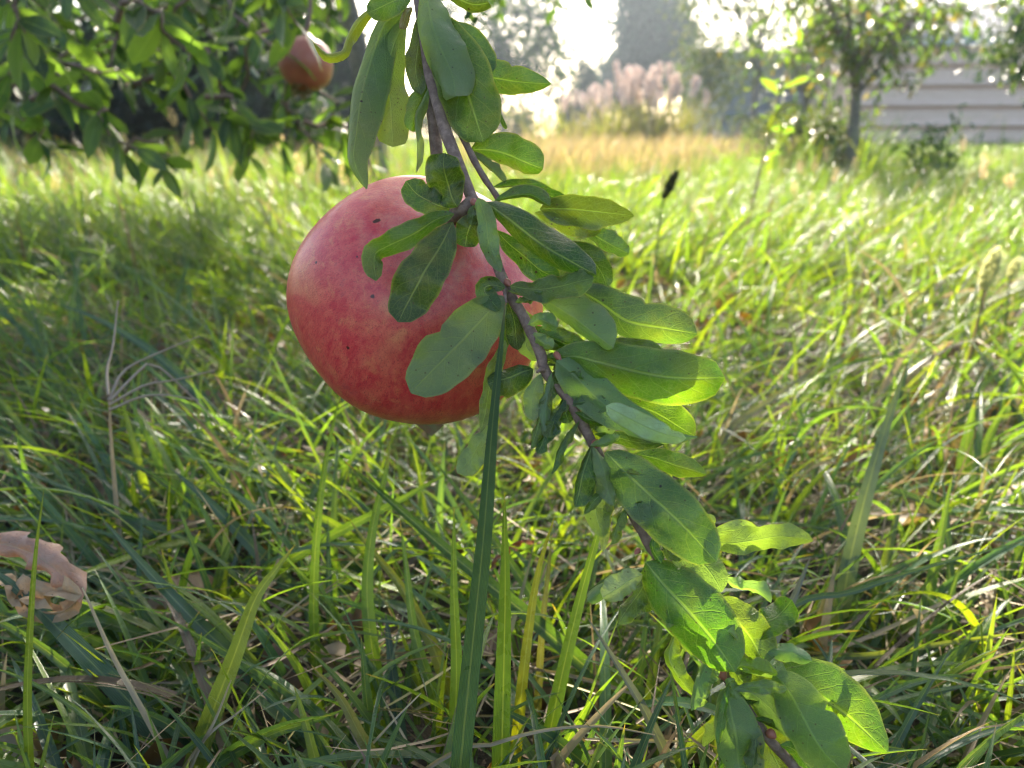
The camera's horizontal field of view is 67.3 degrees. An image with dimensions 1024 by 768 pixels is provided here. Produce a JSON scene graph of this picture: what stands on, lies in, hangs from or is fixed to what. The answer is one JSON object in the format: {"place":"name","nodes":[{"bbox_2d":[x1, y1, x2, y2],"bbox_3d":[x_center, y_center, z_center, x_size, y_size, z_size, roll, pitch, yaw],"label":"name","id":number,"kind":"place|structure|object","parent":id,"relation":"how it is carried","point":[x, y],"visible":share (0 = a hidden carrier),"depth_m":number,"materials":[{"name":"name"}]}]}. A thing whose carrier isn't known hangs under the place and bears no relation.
{"place":"outdoors","nodes":[
{"label":"outdoors","id":0,"kind":"place"},
{"bbox_2d":[0,128,461,216],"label":"tall grass","id":1,"kind":"structure","parent":0,"point":[97,169],"depth_m":2.88,"materials":[{"name":"plant"}]},
{"bbox_2d":[0,137,1023,767],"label":"ground","id":2,"kind":"structure","parent":0,"point":[484,759],"depth_m":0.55,"materials":[{"name":"green plant"}]},
{"bbox_2d":[9,156,23,234],"bbox_3d":[-0.995,-0.351,1.570,0.042,0.224,0.032,10,21,29],"label":"foxtail","id":3,"kind":"object","parent":2,"relation":"on","point":[18,168],"visible":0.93,"depth_m":1.54,"materials":[{"name":"plant"}]},
{"bbox_2d":[0,51,48,156],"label":"evergreen tree","id":4,"kind":"object","parent":2,"relation":"on","point":[18,132],"visible":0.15,"depth_m":5.86,"materials":[{"name":"green plant"}]},
{"bbox_2d":[24,162,34,225],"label":"foxtail","id":5,"kind":"object","parent":2,"relation":"on","point":[28,167],"visible":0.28,"depth_m":1.45,"materials":[{"name":"plant"}]},
{"bbox_2d":[23,491,43,767],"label":"wild grass","id":6,"kind":"structure","parent":2,"relation":"on","point":[27,719],"depth_m":0.28,"materials":[{"name":"green plant"}]},
{"bbox_2d":[9,69,82,156],"bbox_3d":[-4.043,-2.353,6.681,1.289,1.031,1.194,-16,24,-41],"label":"evergreen tree","id":7,"kind":"object","parent":2,"relation":"on","point":[21,143],"visible":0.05,"depth_m":6.37,"materials":[{"name":"green plant"}]},
{"bbox_2d":[51,172,61,211],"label":"foxtail","id":8,"kind":"object","parent":2,"relation":"on","point":[57,184],"visible":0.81,"depth_m":1.75,"materials":[{"name":"plant"}]},
{"bbox_2d":[65,164,76,225],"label":"foxtail","id":9,"kind":"object","parent":2,"relation":"on","point":[69,166],"visible":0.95,"depth_m":1.64,"materials":[{"name":"plant"}]},
{"bbox_2d":[0,572,172,739],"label":"wild grass","id":10,"kind":"structure","parent":2,"relation":"on","point":[86,660],"depth_m":0.31,"materials":[{"name":"green plant"}]},
{"bbox_2d":[0,531,86,623],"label":"dead leaf","id":11,"kind":"object","parent":10,"relation":"on","point":[68,581],"visible":0.94,"depth_m":0.31,"materials":[{"name":"beige plant"}]},
{"bbox_2d":[23,0,193,156],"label":"evergreen tree","id":12,"kind":"object","parent":2,"relation":"on","point":[140,122],"visible":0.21,"depth_m":5.89,"materials":[{"name":"green plant"}]},
{"bbox_2d":[108,395,127,585],"bbox_3d":[-0.225,0.070,0.442,0.011,0.122,0.035,0,18,0],"label":"straw","id":13,"kind":"object","parent":2,"relation":"on","point":[115,492],"visible":0.69,"depth_m":0.44,"materials":[{"name":"plant"}]},
{"bbox_2d":[105,300,219,424],"bbox_3d":[-0.211,-0.007,0.458,0.060,0.077,0.050,0,18,0],"label":"dry weed","id":14,"kind":"object","parent":13,"relation":"attached to","point":[111,397],"visible":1,"depth_m":0.45,"materials":[{"name":"plant"}]},
{"bbox_2d":[59,12,193,157],"bbox_3d":[-2.929,-2.995,6.222,1.239,2.510,1.376,0,18,0],"label":"evergreen tree","id":15,"kind":"object","parent":2,"relation":"on","point":[161,97],"visible":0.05,"depth_m":6.20,"materials":[{"name":"green plant"}]},
{"bbox_2d":[82,587,175,767],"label":"straw","id":16,"kind":"object","parent":2,"relation":"on","point":[134,695],"visible":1,"depth_m":0.30,"materials":[{"name":"plant"}]},
{"bbox_2d":[121,133,138,243],"bbox_3d":[-0.769,-0.372,1.562,0.031,0.268,0.030,0,18,0],"label":"foxtail","id":17,"kind":"object","parent":2,"relation":"on","point":[123,135],"visible":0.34,"depth_m":1.55,"materials":[{"name":"plant"}]},
{"bbox_2d":[55,302,227,440],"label":"wild grass","id":18,"kind":"structure","parent":2,"relation":"on","point":[173,369],"depth_m":0.61,"materials":[{"name":"green plant"}]},
{"bbox_2d":[167,106,192,263],"bbox_3d":[-0.628,-0.365,1.458,0.032,0.319,0.031,0,18,0],"label":"foxtail","id":19,"kind":"object","parent":2,"relation":"on","point":[175,119],"visible":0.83,"depth_m":1.43,"materials":[{"name":"plant"}]},
{"bbox_2d":[10,616,360,676],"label":"wild grass","id":20,"kind":"structure","parent":2,"relation":"on","point":[48,639],"depth_m":0.36,"materials":[{"name":"green plant"}]},
{"bbox_2d":[185,125,196,253],"bbox_3d":[-0.599,-0.350,1.464,0.031,0.286,0.031,-15,23,-38],"label":"foxtail","id":21,"kind":"object","parent":2,"relation":"on","point":[191,142],"visible":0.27,"depth_m":1.46,"materials":[{"name":"plant"}]},
{"bbox_2d":[103,520,299,747],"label":"wild grass","id":22,"kind":"structure","parent":2,"relation":"on","point":[187,611],"depth_m":0.34,"materials":[{"name":"green plant"}]},
{"bbox_2d":[200,149,208,237],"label":"foxtail","id":23,"kind":"object","parent":2,"relation":"on","point":[204,185],"visible":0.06,"depth_m":1.65,"materials":[{"name":"plant"}]},
{"bbox_2d":[204,155,213,202],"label":"foxtail","id":24,"kind":"object","parent":2,"relation":"on","point":[209,171],"visible":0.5,"depth_m":2.03,"materials":[{"name":"plant"}]},
{"bbox_2d":[189,680,230,767],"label":"straw","id":25,"kind":"object","parent":2,"relation":"on","point":[194,758],"visible":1,"depth_m":0.29,"materials":[{"name":"plant"}]},
{"bbox_2d":[182,689,267,767],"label":"straw","id":26,"kind":"object","parent":2,"relation":"on","point":[212,731],"visible":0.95,"depth_m":0.29,"materials":[{"name":"plant"}]},
{"bbox_2d":[152,2,318,160],"bbox_3d":[-2.244,-2.712,6.036,1.276,2.074,1.370,0,18,0],"label":"evergreen tree","id":27,"kind":"object","parent":2,"relation":"on","point":[256,104],"visible":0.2,"depth_m":5.99,"materials":[{"name":"green plant"}]},
{"bbox_2d":[235,159,236,229],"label":"foxtail","id":28,"kind":"object","parent":2,"relation":"on","point":[236,197],"visible":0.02,"depth_m":1.75,"materials":[{"name":"plant"}]},
{"bbox_2d":[182,545,294,767],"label":"wild grass","id":29,"kind":"structure","parent":2,"relation":"on","point":[234,657],"depth_m":0.30,"materials":[{"name":"green plant"}]},
{"bbox_2d":[171,468,326,630],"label":"wild grass","id":30,"kind":"structure","parent":2,"relation":"on","point":[244,538],"depth_m":0.42,"materials":[{"name":"green plant"}]},
{"bbox_2d":[259,153,267,208],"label":"foxtail","id":31,"kind":"object","parent":2,"relation":"on","point":[263,164],"visible":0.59,"depth_m":1.92,"materials":[{"name":"plant"}]},
{"bbox_2d":[202,710,341,767],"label":"wild grass","id":32,"kind":"structure","parent":2,"relation":"on","point":[224,759],"depth_m":0.29,"materials":[{"name":"green plant"}]},
{"bbox_2d":[263,452,291,478],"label":"dead leaf","id":33,"kind":"object","parent":2,"relation":"on","point":[285,454],"visible":0.07,"depth_m":0.60,"materials":[{"name":"plant"}]},
{"bbox_2d":[276,135,289,236],"bbox_3d":[-0.488,-0.405,1.655,0.031,0.274,0.030,0,18,0],"label":"foxtail","id":34,"kind":"object","parent":2,"relation":"on","point":[286,185],"visible":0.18,"depth_m":1.65,"materials":[{"name":"plant"}]},
{"bbox_2d":[250,2,345,157],"bbox_3d":[-2.096,-3.051,6.713,1.275,2.316,1.290,0,18,0],"label":"evergreen tree","id":35,"kind":"object","parent":2,"relation":"on","point":[309,116],"visible":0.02,"depth_m":6.81,"materials":[{"name":"green plant"}]},
{"bbox_2d":[293,154,306,225],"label":"foxtail","id":36,"kind":"object","parent":2,"relation":"on","point":[300,164],"visible":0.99,"depth_m":1.83,"materials":[{"name":"plant"}]},
{"bbox_2d":[0,0,601,199],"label":"pomegranate tree","id":37,"kind":"object","parent":2,"relation":"on","point":[32,32],"visible":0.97,"depth_m":0.95,"materials":[{"name":"green plant"}]},
{"bbox_2d":[278,0,332,99],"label":"pomegranate","id":38,"kind":"object","parent":37,"relation":"hanging from","point":[299,79],"visible":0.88,"depth_m":0.95,"materials":[{"name":"red plant"}]},
{"bbox_2d":[317,142,324,212],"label":"foxtail","id":39,"kind":"object","parent":2,"relation":"on","point":[322,146],"visible":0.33,"depth_m":1.54,"materials":[{"name":"plant"}]},
{"bbox_2d":[204,468,455,622],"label":"wild grass","id":40,"kind":"structure","parent":2,"relation":"on","point":[341,530],"depth_m":0.41,"materials":[{"name":"green plant"}]},
{"bbox_2d":[311,0,373,147],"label":"evergreen tree","id":41,"kind":"object","parent":2,"relation":"on","point":[342,76],"visible":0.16,"depth_m":9.10,"materials":[{"name":"green plant"}]},
{"bbox_2d":[338,162,347,196],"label":"foxtail","id":42,"kind":"object","parent":2,"relation":"on","point":[343,182],"visible":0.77,"depth_m":1.45,"materials":[{"name":"plant"}]},
{"bbox_2d":[311,665,386,767],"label":"wild grass","id":43,"kind":"structure","parent":2,"relation":"on","point":[356,727],"depth_m":0.28,"materials":[{"name":"green plant"}]},
{"bbox_2d":[292,479,446,522],"bbox_3d":[-0.104,0.088,0.503,0.128,0.052,0.003,-1,18,-4],"label":"straw","id":44,"kind":"object","parent":2,"relation":"on","point":[368,502],"visible":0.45,"depth_m":0.50,"materials":[{"name":"plant"}]},
{"bbox_2d":[309,396,450,753],"bbox_3d":[-0.050,0.085,0.340,0.085,0.156,0.049,7,19,20],"label":"grass tuft","id":45,"kind":"object","parent":2,"relation":"on","point":[416,617],"visible":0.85,"depth_m":0.34,"materials":[{"name":"green plant"}]},
{"bbox_2d":[351,693,420,767],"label":"straw","id":46,"kind":"object","parent":2,"relation":"on","point":[382,733],"visible":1,"depth_m":0.28,"materials":[{"name":"plant"}]},
{"bbox_2d":[408,90,561,140],"bbox_3d":[-2.194,-9.250,26.307,8.121,2.210,2.358,0,18,0],"label":"bush","id":47,"kind":"object","parent":2,"relation":"on","point":[512,129],"visible":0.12,"depth_m":26.38,"materials":[{"name":"beige plant"}]},
{"bbox_2d":[344,461,641,727],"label":"wild grass","id":48,"kind":"structure","parent":2,"relation":"on","point":[551,635],"depth_m":0.34,"materials":[{"name":"green plant"}]},
{"bbox_2d":[405,0,590,134],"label":"airy tree","id":49,"kind":"object","parent":2,"relation":"on","point":[505,49],"visible":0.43,"depth_m":23.57,"materials":[{"name":"green plant"}]},
{"bbox_2d":[448,302,554,767],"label":"grass tuft","id":50,"kind":"object","parent":2,"relation":"on","point":[465,674],"visible":0.95,"depth_m":0.26,"materials":[{"name":"green plant"}]},
{"bbox_2d":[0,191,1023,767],"bbox_3d":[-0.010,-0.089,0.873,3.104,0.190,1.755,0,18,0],"label":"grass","id":51,"kind":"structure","parent":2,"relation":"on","point":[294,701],"depth_m":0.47,"materials":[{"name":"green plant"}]},
{"bbox_2d":[490,539,535,569],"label":"dead leaf","id":52,"kind":"object","parent":51,"relation":"on","point":[516,544],"visible":0.82,"depth_m":0.40,"materials":[{"name":"brown plant"}]},
{"bbox_2d":[0,149,1023,303],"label":"lawn grass","id":53,"kind":"structure","parent":2,"relation":"on","point":[962,203],"depth_m":1.71,"materials":[{"name":"green plant"}]},
{"bbox_2d":[0,212,1023,767],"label":"thatch","id":54,"kind":"object","parent":2,"relation":"on","point":[494,636],"visible":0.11,"depth_m":0.43,"materials":[{"name":"plant"}]},
{"bbox_2d":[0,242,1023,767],"bbox_3d":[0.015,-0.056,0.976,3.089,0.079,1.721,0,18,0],"label":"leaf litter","id":55,"kind":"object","parent":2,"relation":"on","point":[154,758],"visible":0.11,"depth_m":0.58,"materials":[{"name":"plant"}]},
{"bbox_2d":[429,454,599,767],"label":"grass tuft","id":56,"kind":"object","parent":2,"relation":"on","point":[562,677],"visible":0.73,"depth_m":0.30,"materials":[{"name":"green plant"}]},
{"bbox_2d":[425,725,654,767],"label":"straw","id":57,"kind":"object","parent":2,"relation":"on","point":[448,755],"visible":1,"depth_m":0.27,"materials":[{"name":"beige plant"}]},
{"bbox_2d":[550,57,612,137],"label":"dark shrub","id":58,"kind":"object","parent":2,"relation":"on","point":[586,79],"visible":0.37,"depth_m":27.84,"materials":[{"name":"green plant"}]},
{"bbox_2d":[586,615,675,767],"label":"wild grass","id":59,"kind":"structure","parent":2,"relation":"on","point":[659,740],"depth_m":0.29,"materials":[{"name":"green plant"}]},
{"bbox_2d":[625,665,645,679],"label":"dead leaf","id":60,"kind":"object","parent":2,"relation":"on","point":[631,676],"visible":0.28,"depth_m":0.37,"materials":[{"name":"brown plant"}]},
{"bbox_2d":[582,0,714,125],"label":"round tree","id":61,"kind":"object","parent":2,"relation":"on","point":[644,38],"visible":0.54,"depth_m":32.17,"materials":[{"name":"green plant"}]},
{"bbox_2d":[648,168,679,302],"bbox_3d":[0.150,-0.108,0.806,0.042,0.230,0.018,0,18,0],"label":"foxtail","id":62,"kind":"object","parent":2,"relation":"on","point":[670,184],"visible":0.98,"depth_m":0.78,"materials":[{"name":"plant"}]},
{"bbox_2d":[318,136,1023,149],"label":"distant grass","id":63,"kind":"structure","parent":2,"relation":"on","point":[898,143],"depth_m":14.80,"materials":[{"name":"plant"}]},
{"bbox_2d":[662,43,721,132],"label":"hedge bush","id":64,"kind":"object","parent":2,"relation":"on","point":[682,107],"visible":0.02,"depth_m":22.32,"materials":[{"name":"green plant"}]},
{"bbox_2d":[652,0,834,142],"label":"light tree","id":65,"kind":"object","parent":2,"relation":"on","point":[708,74],"visible":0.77,"depth_m":13.75,"materials":[{"name":"green plant"}]},
{"bbox_2d":[696,403,795,521],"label":"wild grass","id":66,"kind":"structure","parent":2,"relation":"on","point":[721,453],"depth_m":0.58,"materials":[{"name":"green plant"}]},
{"bbox_2d":[674,46,839,140],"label":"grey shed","id":67,"kind":"structure","parent":2,"relation":"on","point":[788,97],"depth_m":19.30,"materials":[{"name":"grey"}]},
{"bbox_2d":[701,365,819,485],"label":"wild grass","id":68,"kind":"structure","parent":2,"relation":"on","point":[740,420],"depth_m":0.59,"materials":[{"name":"green plant"}]},
{"bbox_2d":[744,439,809,482],"bbox_3d":[0.204,0.070,0.619,0.075,0.048,0.004,-3,18,-10],"label":"straw","id":69,"kind":"object","parent":2,"relation":"on","point":[803,445],"visible":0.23,"depth_m":0.62,"materials":[{"name":"plant"}]},
{"bbox_2d":[727,103,829,155],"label":"weed shrub","id":70,"kind":"object","parent":2,"relation":"on","point":[763,128],"visible":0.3,"depth_m":6.63,"materials":[{"name":"green plant"}]},
{"bbox_2d":[739,28,818,254],"bbox_3d":[0.514,-0.477,1.561,0.097,0.472,0.310,12,22,33],"label":"leafy shoot","id":71,"kind":"object","parent":2,"relation":"on","point":[769,84],"visible":0.97,"depth_m":1.57,"materials":[{"name":"green plant"}]},
{"bbox_2d":[776,556,810,643],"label":"wild grass","id":72,"kind":"structure","parent":2,"relation":"on","point":[795,594],"depth_m":0.33,"materials":[{"name":"green plant"}]},
{"bbox_2d":[791,181,797,212],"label":"foxtail","id":73,"kind":"object","parent":2,"relation":"on","point":[792,188],"visible":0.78,"depth_m":2.14,"materials":[{"name":"plant"}]},
{"bbox_2d":[797,160,802,189],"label":"foxtail","id":74,"kind":"object","parent":2,"relation":"on","point":[800,169],"visible":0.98,"depth_m":2.51,"materials":[{"name":"plant"}]},
{"bbox_2d":[812,157,817,196],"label":"foxtail","id":75,"kind":"object","parent":2,"relation":"on","point":[815,169],"visible":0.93,"depth_m":2.50,"materials":[{"name":"plant"}]},
{"bbox_2d":[612,541,1023,718],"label":"grass blade","id":76,"kind":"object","parent":2,"relation":"on","point":[806,599],"depth_m":0.34,"materials":[{"name":"green plant"}]},
{"bbox_2d":[757,92,887,179],"bbox_3d":[1.756,-1.390,4.416,0.675,0.552,0.758,13,22,35],"label":"weed shrub","id":77,"kind":"object","parent":2,"relation":"on","point":[829,129],"visible":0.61,"depth_m":4.30,"materials":[{"name":"green plant"}]},
{"bbox_2d":[714,0,931,127],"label":"thin tree","id":78,"kind":"object","parent":2,"relation":"on","point":[806,99],"visible":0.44,"depth_m":5.56,"materials":[{"name":"green plant"}]},
{"bbox_2d":[823,147,828,195],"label":"foxtail","id":79,"kind":"object","parent":2,"relation":"on","point":[826,164],"visible":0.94,"depth_m":2.69,"materials":[{"name":"plant"}]},
{"bbox_2d":[832,167,837,210],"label":"foxtail","id":80,"kind":"object","parent":2,"relation":"on","point":[833,178],"visible":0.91,"depth_m":2.32,"materials":[{"name":"plant"}]},
{"bbox_2d":[851,156,857,191],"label":"foxtail","id":81,"kind":"object","parent":2,"relation":"on","point":[855,160],"visible":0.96,"depth_m":2.50,"materials":[{"name":"plant"}]},
{"bbox_2d":[830,367,905,640],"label":"wild grass","id":82,"kind":"structure","parent":2,"relation":"on","point":[852,550],"depth_m":0.40,"materials":[{"name":"green plant"}]},
{"bbox_2d":[743,0,1023,180],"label":"young tree","id":83,"kind":"object","parent":2,"relation":"on","point":[888,32],"visible":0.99,"depth_m":3.84,"materials":[{"name":"green plant"}]},
{"bbox_2d":[789,2,1023,147],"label":"tan shed","id":84,"kind":"structure","parent":2,"relation":"on","point":[943,92],"depth_m":15.86,"materials":[{"name":"grey wood"}]},
{"bbox_2d":[811,632,1023,660],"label":"wild grass","id":85,"kind":"structure","parent":2,"relation":"on","point":[868,655],"depth_m":0.36,"materials":[{"name":"green plant"}]},
{"bbox_2d":[871,475,994,712],"bbox_3d":[0.207,0.113,0.399,0.103,0.108,0.048,-14,23,-37],"label":"grass tuft","id":86,"kind":"object","parent":2,"relation":"on","point":[926,601],"visible":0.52,"depth_m":0.40,"materials":[{"name":"green plant"}]},
{"bbox_2d":[883,104,989,186],"bbox_3d":[1.927,-1.048,3.527,0.351,0.447,0.486,0,18,0],"label":"weed shrub","id":87,"kind":"object","parent":2,"relation":"on","point":[941,146],"visible":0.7,"depth_m":3.49,"materials":[{"name":"green plant"}]},
{"bbox_2d":[933,340,959,408],"bbox_3d":[0.420,-0.008,0.754,0.022,0.072,0.022,17,24,42],"label":"foxtail","id":88,"kind":"object","parent":2,"relation":"on","point":[953,350],"visible":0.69,"depth_m":0.75,"materials":[{"name":"plant"}]},
{"bbox_2d":[870,664,1023,687],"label":"wild grass","id":89,"kind":"structure","parent":2,"relation":"on","point":[882,684],"depth_m":0.34,"materials":[{"name":"green plant"}]},
{"bbox_2d":[960,137,965,186],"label":"foxtail","id":90,"kind":"object","parent":2,"relation":"on","point":[962,146],"visible":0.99,"depth_m":2.68,"materials":[{"name":"plant"}]},
{"bbox_2d":[930,400,1009,514],"bbox_3d":[0.336,0.057,0.554,0.053,0.083,0.039,0,18,0],"label":"grass tuft","id":91,"kind":"object","parent":2,"relation":"on","point":[967,438],"visible":0.51,"depth_m":0.56,"materials":[{"name":"green plant"}]},
{"bbox_2d":[941,0,1023,108],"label":"shade tree","id":92,"kind":"object","parent":2,"relation":"on","point":[1015,33],"visible":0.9,"depth_m":4.81,"materials":[{"name":"green plant"}]},
{"bbox_2d":[979,163,987,226],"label":"foxtail","id":93,"kind":"object","parent":2,"relation":"on","point":[981,171],"visible":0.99,"depth_m":1.93,"materials":[{"name":"plant"}]},
{"bbox_2d":[960,245,1007,386],"bbox_3d":[0.487,-0.066,0.798,0.030,0.156,0.029,0,18,0],"label":"foxtail","id":94,"kind":"object","parent":2,"relation":"on","point":[992,263],"visible":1,"depth_m":0.78,"materials":[{"name":"plant"}]},
{"bbox_2d":[980,152,988,203],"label":"foxtail","id":95,"kind":"object","parent":2,"relation":"on","point":[982,158],"visible":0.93,"depth_m":2.31,"materials":[{"name":"plant"}]},
{"bbox_2d":[995,255,1023,367],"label":"foxtail","id":96,"kind":"object","parent":2,"relation":"on","point":[1014,267],"visible":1,"depth_m":0.85,"materials":[{"name":"plant"}]},
{"bbox_2d":[1004,173,1014,227],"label":"foxtail","id":97,"kind":"object","parent":2,"relation":"on","point":[1007,179],"visible":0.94,"depth_m":1.55,"materials":[{"name":"plant"}]},
{"bbox_2d":[3,140,1023,183],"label":"grass","id":98,"kind":"structure","parent":0,"point":[1012,149],"depth_m":5.20,"materials":[{"name":"green plant"}]},
{"bbox_2d":[54,0,1016,137],"label":"sky","id":99,"kind":"structure","parent":0,"point":[590,35],"materials":[{"name":"white"}]},
{"bbox_2d":[517,84,637,147],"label":"plume grass","id":100,"kind":"object","parent":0,"point":[565,101],"depth_m":13.20,"materials":[{"name":"plant"}]},
{"bbox_2d":[286,0,888,767],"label":"pomegranate","id":101,"kind":"object","parent":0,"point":[637,386],"depth_m":0.24,"materials":[{"name":"green plant"}]},
{"bbox_2d":[446,125,781,190],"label":"tall dry grass","id":102,"kind":"structure","parent":0,"point":[619,147],"depth_m":4.36,"materials":[{"name":"beige plant"}]},
{"bbox_2d":[534,60,745,145],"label":"plume grass","id":103,"kind":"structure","parent":0,"point":[648,116],"depth_m":11.20,"materials":[{"name":"plant"}]},
{"bbox_2d":[643,106,1023,194],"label":"weedy grass","id":104,"kind":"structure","parent":0,"point":[886,158],"depth_m":3.73,"materials":[{"name":"green plant"}]},
{"bbox_2d":[878,360,934,414],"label":"wild grass","id":105,"kind":"structure","parent":0,"point":[912,382],"depth_m":0.74,"materials":[{"name":"green plant"}]}
]}

